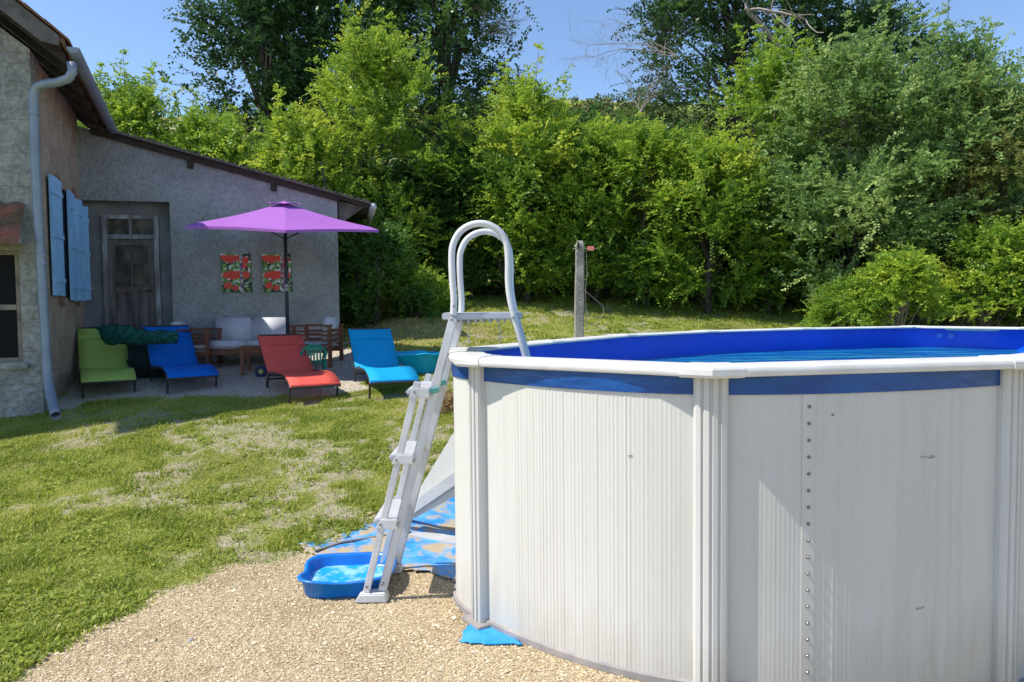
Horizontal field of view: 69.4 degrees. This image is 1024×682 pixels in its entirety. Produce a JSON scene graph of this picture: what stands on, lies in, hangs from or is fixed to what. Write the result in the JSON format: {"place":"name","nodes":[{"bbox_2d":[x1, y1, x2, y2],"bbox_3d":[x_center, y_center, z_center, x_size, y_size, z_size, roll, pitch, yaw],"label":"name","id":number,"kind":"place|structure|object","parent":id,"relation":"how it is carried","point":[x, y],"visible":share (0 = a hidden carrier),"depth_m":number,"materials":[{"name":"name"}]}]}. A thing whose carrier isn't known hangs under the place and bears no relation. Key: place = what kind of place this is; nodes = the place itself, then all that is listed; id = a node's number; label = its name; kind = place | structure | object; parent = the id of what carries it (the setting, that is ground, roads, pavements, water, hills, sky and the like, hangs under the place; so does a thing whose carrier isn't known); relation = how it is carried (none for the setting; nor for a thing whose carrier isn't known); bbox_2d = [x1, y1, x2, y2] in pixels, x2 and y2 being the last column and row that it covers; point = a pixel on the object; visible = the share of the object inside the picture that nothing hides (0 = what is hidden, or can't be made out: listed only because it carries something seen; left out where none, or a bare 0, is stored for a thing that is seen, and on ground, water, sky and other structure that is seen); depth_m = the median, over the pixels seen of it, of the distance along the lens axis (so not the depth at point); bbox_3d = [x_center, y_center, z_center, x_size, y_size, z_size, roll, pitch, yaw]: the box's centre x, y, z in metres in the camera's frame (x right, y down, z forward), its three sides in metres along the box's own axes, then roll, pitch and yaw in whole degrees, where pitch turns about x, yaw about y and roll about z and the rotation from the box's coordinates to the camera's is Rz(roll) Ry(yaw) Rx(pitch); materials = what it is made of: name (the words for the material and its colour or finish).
{"place":"outdoors","nodes":[
{"label":"outdoors","id":0,"kind":"place"},
{"bbox_2d":[0,99,1015,681],"bbox_3d":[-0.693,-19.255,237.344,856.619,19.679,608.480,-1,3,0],"label":"ground","id":1,"kind":"structure","parent":0,"point":[340,511],"depth_m":4.38,"materials":[{"name":"beige gravel"}]},
{"bbox_2d":[0,0,118,419],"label":"farmhouse","id":2,"kind":"object","parent":1,"relation":"on","point":[50,95],"visible":0.98,"depth_m":8.25,"materials":[{"name":"grey paint"}]},
{"bbox_2d":[0,250,22,361],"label":"window","id":3,"kind":"structure","parent":2,"relation":"in","point":[11,343],"depth_m":8.23,"materials":[{"name":"black glass"}]},
{"bbox_2d":[77,327,136,398],"bbox_3d":[-5.390,0.250,9.806,0.608,0.842,1.724,-2,3,-31],"label":"sun lounger","id":4,"kind":"object","parent":1,"relation":"on","point":[100,360],"visible":0.91,"depth_m":10.13,"materials":[{"name":"green fabric"}]},
{"bbox_2d":[95,324,178,345],"bbox_3d":[-5.023,-0.084,9.929,1.147,0.299,0.164,-1,3,0],"label":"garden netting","id":5,"kind":"object","parent":4,"relation":"on","point":[112,335],"visible":1,"depth_m":9.91,"materials":[{"name":"green plant"}]},
{"bbox_2d":[77,49,193,147],"bbox_3d":[-7.807,-3.154,15.439,3.914,5.512,3.624,-1,3,0],"label":"hedge tree","id":6,"kind":"object","parent":1,"relation":"on","point":[135,111],"visible":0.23,"depth_m":14.85,"materials":[{"name":"green plant"}]},
{"bbox_2d":[127,345,163,378],"bbox_3d":[-5.093,0.289,10.271,0.583,0.588,0.208,-1,3,0],"label":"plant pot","id":7,"kind":"object","parent":1,"relation":"on","point":[138,360],"visible":0.57,"depth_m":10.23,"materials":[{"name":"black plastic"}]},
{"bbox_2d":[143,325,218,393],"bbox_3d":[-4.439,0.213,9.867,0.608,0.824,1.724,-2,3,-35],"label":"sun lounger","id":8,"kind":"object","parent":1,"relation":"on","point":[176,361],"visible":0.93,"depth_m":10.14,"materials":[{"name":"blue fabric"}]},
{"bbox_2d":[169,321,221,363],"bbox_3d":[-4.675,0.097,10.894,0.630,0.772,0.615,-1,3,-4],"label":"garden armchair","id":9,"kind":"object","parent":1,"relation":"on","point":[202,349],"visible":0.39,"depth_m":10.64,"materials":[{"name":"brown wood"}]},
{"bbox_2d":[145,88,271,172],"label":"hedge tree","id":10,"kind":"object","parent":1,"relation":"on","point":[213,135],"visible":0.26,"depth_m":14.45,"materials":[{"name":"green plant"}]},
{"bbox_2d":[58,347,367,409],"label":"gravel stones","id":11,"kind":"object","parent":1,"relation":"on","point":[175,389],"visible":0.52,"depth_m":9.53,"materials":[{"name":"grey gravel"}]},
{"bbox_2d":[0,390,452,676],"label":"straw","id":12,"kind":"object","parent":1,"relation":"on","point":[248,558],"visible":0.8,"depth_m":5.62,"materials":[{"name":"plant"}]},
{"bbox_2d":[0,374,453,681],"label":"lawn grass","id":13,"kind":"structure","parent":1,"relation":"on","point":[164,523],"depth_m":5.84,"materials":[{"name":"green plant"}]},
{"bbox_2d":[77,122,376,360],"bbox_3d":[-4.988,-1.324,13.854,4.617,4.138,5.375,-1,3,-13],"label":"lean to shed","id":14,"kind":"object","parent":1,"relation":"on","point":[153,260],"visible":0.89,"depth_m":11.36,"materials":[{"name":"grey paint"}]},
{"bbox_2d":[108,239,156,328],"bbox_3d":[-5.822,-0.571,11.362,0.645,1.964,0.099,-1,3,-13],"label":"door","id":15,"kind":"structure","parent":14,"relation":"in","point":[131,262],"depth_m":11.37,"materials":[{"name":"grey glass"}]},
{"bbox_2d":[220,253,251,292],"bbox_3d":[-4.259,-1.051,11.433,0.439,0.600,0.030,-2,3,-13],"label":"picture","id":16,"kind":"object","parent":14,"relation":"attached to","point":[236,274],"depth_m":11.42},
{"bbox_2d":[262,253,292,292],"bbox_3d":[-3.672,-1.063,11.569,0.433,0.600,0.030,-2,3,-13],"label":"picture","id":17,"kind":"object","parent":14,"relation":"attached to","point":[273,272],"depth_m":11.55},
{"bbox_2d":[236,345,260,374],"bbox_3d":[-3.457,0.261,10.322,0.620,0.382,0.530,-1,3,-8],"label":"coffee table","id":18,"kind":"object","parent":1,"relation":"on","point":[248,350],"visible":0.37,"depth_m":10.09,"materials":[{"name":"brown wood"}]},
{"bbox_2d":[209,317,289,363],"bbox_3d":[-3.937,0.017,11.100,1.080,0.733,0.628,-1,3,-6],"label":"garden sofa","id":19,"kind":"object","parent":1,"relation":"on","point":[237,332],"visible":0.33,"depth_m":11.22,"materials":[{"name":"white fabric"}]},
{"bbox_2d":[255,366,266,376],"bbox_3d":[-3.387,0.410,9.979,0.156,0.156,0.080,-1,3,-15],"label":"toy","id":20,"kind":"object","parent":1,"relation":"on","point":[260,371],"visible":0.97,"depth_m":9.95,"materials":[{"name":"blue plastic"}]},
{"bbox_2d":[157,0,371,153],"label":"oak tree","id":21,"kind":"object","parent":1,"relation":"on","point":[242,48],"visible":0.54,"depth_m":20.61,"materials":[{"name":"green plant"}]},
{"bbox_2d":[185,200,378,333],"bbox_3d":[-3.114,-0.747,10.217,2.382,2.362,2.723,-1,3,-17],"label":"garden parasol","id":22,"kind":"object","parent":1,"relation":"on","point":[284,217],"visible":0.91,"depth_m":9.55,"materials":[{"name":"purple fabric"}]},
{"bbox_2d":[257,334,340,404],"bbox_3d":[-2.621,0.309,9.005,0.578,0.739,1.724,-2,3,-30],"label":"sun lounger","id":23,"kind":"object","parent":1,"relation":"on","point":[288,362],"visible":0.98,"depth_m":9.32,"materials":[{"name":"red fabric"}]},
{"bbox_2d":[240,83,384,287],"bbox_3d":[-4.284,-2.612,14.579,3.576,4.471,2.930,-1,3,0],"label":"hedge tree","id":24,"kind":"object","parent":1,"relation":"on","point":[283,152],"visible":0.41,"depth_m":14.07,"materials":[{"name":"green plant"}]},
{"bbox_2d":[300,344,326,369],"bbox_3d":[-2.624,0.256,9.755,0.368,0.456,0.370,-2,3,-20],"label":"childs chair","id":25,"kind":"object","parent":1,"relation":"on","point":[319,347],"visible":0.77,"depth_m":9.61,"materials":[{"name":"teal plastic"}]},
{"bbox_2d":[290,317,343,367],"bbox_3d":[-2.824,0.035,10.762,0.610,0.772,0.575,0,3,5],"label":"garden armchair","id":26,"kind":"object","parent":1,"relation":"on","point":[329,330],"visible":0.67,"depth_m":10.54,"materials":[{"name":"brown wood"}]},
{"bbox_2d":[14,511,640,681],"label":"gravel stones","id":27,"kind":"object","parent":1,"relation":"on","point":[371,656],"visible":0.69,"depth_m":3.41,"materials":[{"name":"beige gravel"}]},
{"bbox_2d":[56,559,618,681],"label":"gravel stones","id":28,"kind":"object","parent":1,"relation":"on","point":[163,679],"visible":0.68,"depth_m":3.40,"materials":[{"name":"beige gravel"}]},
{"bbox_2d":[297,552,396,597],"bbox_3d":[-0.909,1.305,4.128,0.519,0.106,0.459,-1,3,-4],"label":"foot tray","id":29,"kind":"object","parent":1,"relation":"on","point":[333,575],"visible":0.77,"depth_m":4.15,"materials":[{"name":"plastic"}]},
{"bbox_2d":[232,0,482,171],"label":"oak tree","id":30,"kind":"object","parent":1,"relation":"on","point":[324,18],"visible":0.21,"depth_m":21.73,"materials":[{"name":"green plant"}]},
{"bbox_2d":[299,497,455,578],"bbox_3d":[-0.801,1.265,5.005,1.140,0.100,1.741,-1,3,0],"label":"ground sheet","id":31,"kind":"object","parent":1,"relation":"on","point":[434,556],"visible":0.61,"depth_m":4.75,"materials":[{"name":"blue plastic"}]},
{"bbox_2d":[314,531,410,551],"bbox_3d":[-0.976,1.301,4.844,0.664,0.018,0.067,-2,3,-33],"label":"metal strap","id":32,"kind":"object","parent":31,"relation":"on","point":[331,545],"visible":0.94,"depth_m":4.79,"materials":[{"name":"grey metal"}]},
{"bbox_2d":[348,327,419,399],"bbox_3d":[-1.601,0.242,9.056,0.568,0.766,1.724,-2,3,-20],"label":"sun lounger","id":33,"kind":"object","parent":1,"relation":"on","point":[374,355],"visible":0.96,"depth_m":9.43,"materials":[{"name":"blue fabric"}]},
{"bbox_2d":[338,215,446,327],"bbox_3d":[-2.551,-1.183,13.164,2.515,2.038,2.248,-2,3,-27],"label":"bush","id":34,"kind":"object","parent":1,"relation":"on","point":[360,244],"visible":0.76,"depth_m":12.86,"materials":[{"name":"green plant"}]},
{"bbox_2d":[293,0,495,304],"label":"hedge tree","id":35,"kind":"object","parent":1,"relation":"on","point":[375,53],"visible":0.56,"depth_m":14.94,"materials":[{"name":"green plant"}]},
{"bbox_2d":[360,254,471,319],"bbox_3d":[-1.907,-0.960,13.758,2.129,1.273,1.734,2,4,42],"label":"bush","id":36,"kind":"object","parent":1,"relation":"on","point":[443,304],"visible":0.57,"depth_m":13.55,"materials":[{"name":"green plant"}]},
{"bbox_2d":[396,350,439,373],"bbox_3d":[-1.400,0.288,9.925,0.961,0.293,0.690,-1,3,-4],"label":"paddling tub","id":37,"kind":"object","parent":1,"relation":"on","point":[421,361],"visible":0.44,"depth_m":9.66,"materials":[{"name":"teal plastic"}]},
{"bbox_2d":[318,0,544,165],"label":"oak tree","id":38,"kind":"object","parent":1,"relation":"on","point":[449,43],"visible":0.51,"depth_m":22.00,"materials":[{"name":"green plant"}]},
{"bbox_2d":[469,0,532,53],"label":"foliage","id":39,"kind":"object","parent":38,"relation":"attached to","point":[498,22],"visible":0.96,"depth_m":21.77,"materials":[{"name":"green plant"}]},
{"bbox_2d":[416,388,453,417],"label":"dry weeds","id":40,"kind":"object","parent":1,"relation":"on","point":[447,401],"visible":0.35,"depth_m":7.59,"materials":[{"name":"beige plant"}]},
{"bbox_2d":[387,128,543,299],"bbox_3d":[-0.929,-2.732,16.159,3.522,3.764,3.204,0,3,21],"label":"hedge tree","id":41,"kind":"object","parent":1,"relation":"on","point":[471,275],"visible":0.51,"depth_m":15.50,"materials":[{"name":"green plant"}]},
{"bbox_2d":[459,624,521,644],"bbox_3d":[-0.099,1.376,3.484,0.288,0.009,0.252,-1,3,0],"label":"ground sheet","id":42,"kind":"object","parent":1,"relation":"on","point":[486,636],"visible":0.93,"depth_m":3.44,"materials":[{"name":"blue plastic"}]},
{"bbox_2d":[148,294,851,395],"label":"lawn grass","id":43,"kind":"structure","parent":1,"relation":"on","point":[502,302],"depth_m":13.97,"materials":[{"name":"green plant"}]},
{"bbox_2d":[447,41,600,304],"bbox_3d":[0.297,-3.197,15.292,3.213,4.996,3.700,-1,3,0],"label":"hedge tree","id":44,"kind":"object","parent":1,"relation":"on","point":[526,114],"visible":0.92,"depth_m":14.75,"materials":[{"name":"green plant"}]},
{"bbox_2d":[572,241,604,337],"bbox_3d":[0.951,-0.385,9.186,0.402,1.714,0.139,-1,3,0],"label":"fence post","id":45,"kind":"object","parent":1,"relation":"on","point":[579,248],"visible":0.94,"depth_m":9.13,"materials":[{"name":"concrete"}]},
{"bbox_2d":[154,87,1023,158],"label":"hillside scrub","id":46,"kind":"object","parent":1,"relation":"on","point":[604,106],"visible":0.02,"depth_m":39.13,"materials":[{"name":"green plant"}]},
{"bbox_2d":[531,110,659,308],"bbox_3d":[1.585,-2.731,15.471,2.760,4.123,3.129,2,4,41],"label":"hedge tree","id":47,"kind":"object","parent":1,"relation":"on","point":[582,182],"visible":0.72,"depth_m":14.88,"materials":[{"name":"green plant"}]},
{"bbox_2d":[232,100,1023,317],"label":"undergrowth","id":48,"kind":"object","parent":1,"relation":"on","point":[399,174],"visible":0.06,"depth_m":16.43,"materials":[{"name":"green plant"}]},
{"bbox_2d":[556,111,720,314],"bbox_3d":[2.572,-2.631,15.436,3.407,4.204,3.094,-1,3,0],"label":"hedge tree","id":49,"kind":"object","parent":1,"relation":"on","point":[642,140],"visible":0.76,"depth_m":14.77,"materials":[{"name":"green plant"}]},
{"bbox_2d":[617,109,797,315],"bbox_3d":[4.080,-2.587,14.896,4.023,4.210,2.872,-1,3,0],"label":"hedge tree","id":50,"kind":"object","parent":1,"relation":"on","point":[702,154],"visible":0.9,"depth_m":14.59,"materials":[{"name":"green plant"}]},
{"bbox_2d":[409,325,1023,681],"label":"above ground pool","id":51,"kind":"structure","parent":1,"relation":"on","point":[818,504],"depth_m":3.04,"materials":[{"name":"grey metal"}]},
{"bbox_2d":[355,220,530,602],"bbox_3d":[-0.332,0.360,4.075,1.001,1.989,0.517,-1,3,0],"label":"pool ladder","id":52,"kind":"object","parent":51,"relation":"attached to","point":[394,516],"visible":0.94,"depth_m":3.87,"materials":[{"name":"plastic"}]},
{"bbox_2d":[601,0,894,166],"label":"oak tree","id":53,"kind":"object","parent":1,"relation":"on","point":[701,15],"visible":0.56,"depth_m":22.99,"materials":[{"name":"green plant"}]},
{"bbox_2d":[555,10,693,86],"bbox_3d":[3.788,-9.362,23.365,4.683,2.996,3.231,-1,3,-12],"label":"dead branch","id":54,"kind":"object","parent":53,"relation":"attached to","point":[652,47],"visible":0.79,"depth_m":22.90,"materials":[{"name":"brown wood"}]},
{"bbox_2d":[613,56,687,114],"bbox_3d":[4.034,-7.729,22.263,1.735,1.856,2.487,-2,3,-28],"label":"dead branch","id":55,"kind":"object","parent":53,"relation":"attached to","point":[647,99],"visible":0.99,"depth_m":22.16,"materials":[{"name":"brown wood"}]},
{"bbox_2d":[726,0,825,66],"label":"dead branch","id":56,"kind":"object","parent":53,"relation":"attached to","point":[755,19],"visible":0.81,"depth_m":20.73,"materials":[{"name":"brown wood"}]},
{"bbox_2d":[676,15,867,315],"bbox_3d":[5.317,-3.729,15.554,4.153,6.379,3.286,-1,3,0],"label":"hedge tree","id":57,"kind":"object","parent":1,"relation":"on","point":[770,72],"visible":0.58,"depth_m":15.05,"materials":[{"name":"green plant"}]},
{"bbox_2d":[726,0,960,159],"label":"oak tree","id":58,"kind":"object","parent":1,"relation":"on","point":[865,12],"visible":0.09,"depth_m":23.64,"materials":[{"name":"green plant"}]},
{"bbox_2d":[793,274,897,326],"bbox_3d":[5.284,-0.347,11.563,1.620,1.425,1.934,1,3,34],"label":"bush","id":59,"kind":"object","parent":1,"relation":"on","point":[828,312],"visible":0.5,"depth_m":11.31,"materials":[{"name":"green plant"}]},
{"bbox_2d":[735,0,995,325],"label":"willowy tree","id":60,"kind":"object","parent":1,"relation":"on","point":[854,93],"visible":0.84,"depth_m":13.58,"materials":[{"name":"green plant"}]},
{"bbox_2d":[844,243,964,325],"bbox_3d":[5.952,-0.566,11.467,1.788,1.941,1.652,-1,3,0],"label":"bush","id":61,"kind":"object","parent":1,"relation":"on","point":[901,276],"visible":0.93,"depth_m":11.11,"materials":[{"name":"green plant"}]},
{"bbox_2d":[825,0,1023,325],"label":"willowy tree","id":62,"kind":"object","parent":1,"relation":"on","point":[985,55],"visible":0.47,"depth_m":13.55,"materials":[{"name":"green plant"}]},
{"bbox_2d":[910,58,1023,326],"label":"hedge tree","id":63,"kind":"object","parent":1,"relation":"on","point":[989,164],"visible":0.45,"depth_m":13.27,"materials":[{"name":"green plant"}]},
{"bbox_2d":[923,213,1023,326],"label":"bush","id":64,"kind":"object","parent":1,"relation":"on","point":[1004,272],"visible":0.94,"depth_m":12.63,"materials":[{"name":"green plant"}]},
{"bbox_2d":[21,0,1023,116],"label":"sky","id":65,"kind":"structure","parent":0,"point":[100,29],"materials":[{"name":"blue"}]}
]}

